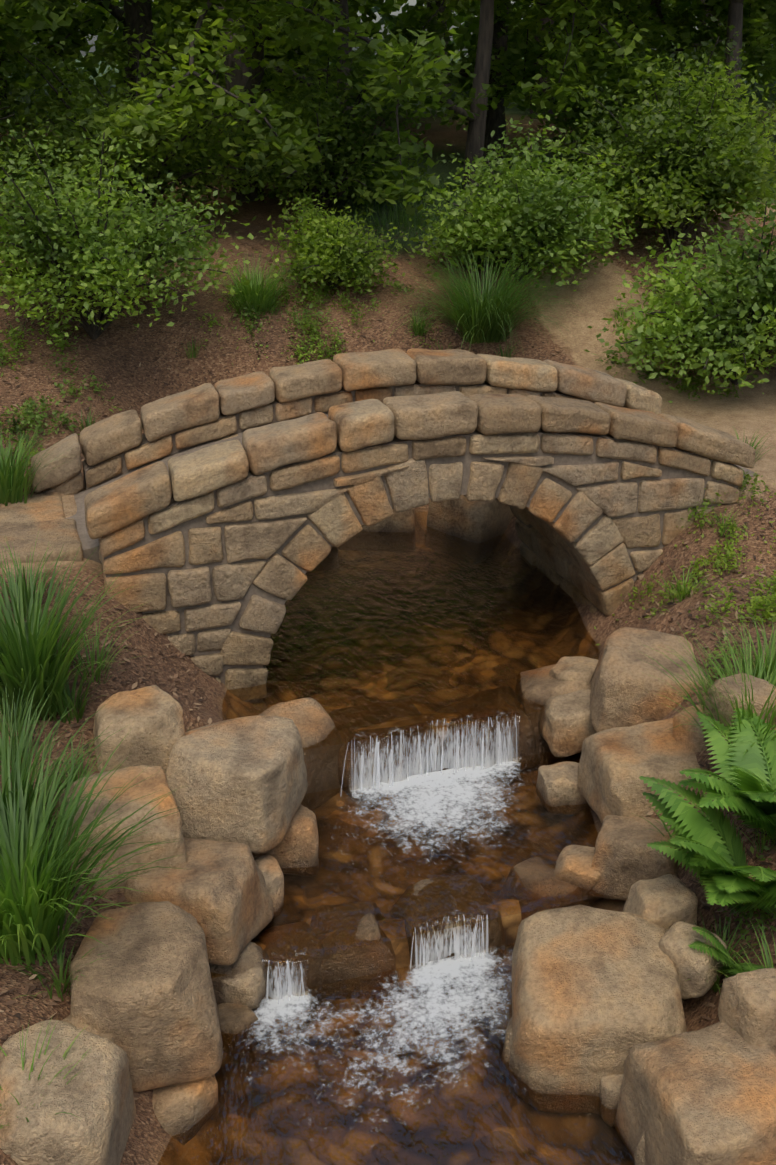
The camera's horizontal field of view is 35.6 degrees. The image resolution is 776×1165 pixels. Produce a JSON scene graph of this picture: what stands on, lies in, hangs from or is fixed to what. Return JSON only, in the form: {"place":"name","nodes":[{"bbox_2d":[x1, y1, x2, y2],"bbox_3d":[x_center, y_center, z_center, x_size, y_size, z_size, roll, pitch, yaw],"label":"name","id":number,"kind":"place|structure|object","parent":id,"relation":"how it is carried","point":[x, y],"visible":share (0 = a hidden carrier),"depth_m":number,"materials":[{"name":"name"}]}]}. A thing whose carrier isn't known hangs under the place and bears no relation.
{"place":"outdoors","nodes":[
{"label":"outdoors","id":0,"kind":"place"},
{"bbox_2d":[0,56,775,1164],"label":"ground","id":1,"kind":"structure","parent":0,"point":[744,414],"depth_m":8.38,"materials":[{"name":"brown soil"}]},
{"bbox_2d":[0,492,83,564],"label":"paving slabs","id":2,"kind":"structure","parent":1,"relation":"on","point":[22,524],"depth_m":7.70,"materials":[{"name":"stone"}]},
{"bbox_2d":[82,380,625,552],"bbox_3d":[-0.050,-0.552,9.338,4.390,2.020,0.226,-7,25,-16],"label":"mortar","id":3,"kind":"object","parent":1,"relation":"on","point":[86,467],"visible":0.06,"depth_m":8.62,"materials":[{"name":"concrete"}]},
{"bbox_2d":[0,495,775,1164],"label":"boulders","id":4,"kind":"object","parent":1,"relation":"on","point":[598,995],"visible":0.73,"depth_m":5.77,"materials":[{"name":"stone"}]},
{"bbox_2d":[0,0,775,707],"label":"shrubs","id":5,"kind":"object","parent":1,"relation":"on","point":[498,214],"visible":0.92,"depth_m":10.43,"materials":[{"name":"green plant"}]},
{"bbox_2d":[0,0,775,945],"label":"leaves","id":6,"kind":"object","parent":1,"relation":"on","point":[664,202],"visible":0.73,"depth_m":11.73,"materials":[{"name":"green plant"}]},
{"bbox_2d":[0,167,775,1127],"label":"grass clumps","id":7,"kind":"object","parent":1,"relation":"on","point":[36,873],"visible":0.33,"depth_m":6.34,"materials":[{"name":"green plant"}]},
{"bbox_2d":[0,213,775,1157],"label":"mulch chips","id":8,"kind":"object","parent":1,"relation":"on","point":[30,987],"visible":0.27,"depth_m":7.22,"materials":[{"name":"brown wood"}]},
{"bbox_2d":[0,0,775,384],"bbox_3d":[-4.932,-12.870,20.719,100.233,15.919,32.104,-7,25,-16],"label":"tree","id":9,"kind":"object","parent":1,"relation":"on","point":[411,87],"depth_m":13.11,"materials":[{"name":"green plant"}]},
{"bbox_2d":[31,348,754,709],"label":"bridge stones","id":10,"kind":"object","parent":1,"relation":"on","point":[593,564],"visible":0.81,"depth_m":7.86,"materials":[{"name":"beige stone"}]},
{"bbox_2d":[211,752,597,977],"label":"stream water","id":11,"kind":"structure","parent":1,"relation":"on","point":[442,802],"depth_m":7.02,"materials":[{"name":"brown liquid"}]},
{"bbox_2d":[348,714,519,792],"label":"waterfall","id":12,"kind":"object","parent":11,"relation":"on","point":[401,771],"visible":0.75,"depth_m":7.49,"materials":[{"name":"white liquid"}]},
{"bbox_2d":[222,511,599,749],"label":"stream water","id":13,"kind":"structure","parent":1,"relation":"on","point":[426,564],"depth_m":8.84,"materials":[{"name":"brown liquid"}]},
{"bbox_2d":[66,414,756,563],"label":"bridge deck","id":14,"kind":"structure","parent":1,"relation":"on","point":[89,545],"depth_m":8.27,"materials":[{"name":"brown stone"}]},
{"bbox_2d":[104,428,739,702],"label":"mortar joints","id":15,"kind":"object","parent":1,"relation":"on","point":[466,460],"visible":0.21,"depth_m":7.74,"materials":[{"name":"concrete"}]},
{"bbox_2d":[639,708,775,977],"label":"ferns","id":16,"kind":"object","parent":1,"relation":"on","point":[714,857],"visible":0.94,"depth_m":5.71,"materials":[{"name":"green plant"}]},
{"bbox_2d":[10,0,772,55],"label":"sky","id":17,"kind":"structure","parent":0,"point":[411,2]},
{"bbox_2d":[159,944,634,1164],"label":"stream water","id":18,"kind":"structure","parent":0,"point":[437,1005],"depth_m":5.73,"materials":[{"name":"brown liquid"}]},
{"bbox_2d":[265,958,307,999],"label":"waterfall","id":19,"kind":"object","parent":18,"relation":"on","point":[276,993],"visible":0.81,"depth_m":5.92,"materials":[{"name":"white liquid"}]},
{"bbox_2d":[262,714,516,1003],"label":"waterfalls","id":20,"kind":"structure","parent":18,"relation":"on","point":[378,771],"depth_m":7.29,"materials":[{"name":"white liquid"}]},
{"bbox_2d":[412,915,489,964],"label":"waterfall","id":21,"kind":"object","parent":18,"relation":"on","point":[432,954],"visible":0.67,"depth_m":6.20,"materials":[{"name":"white liquid"}]}
]}

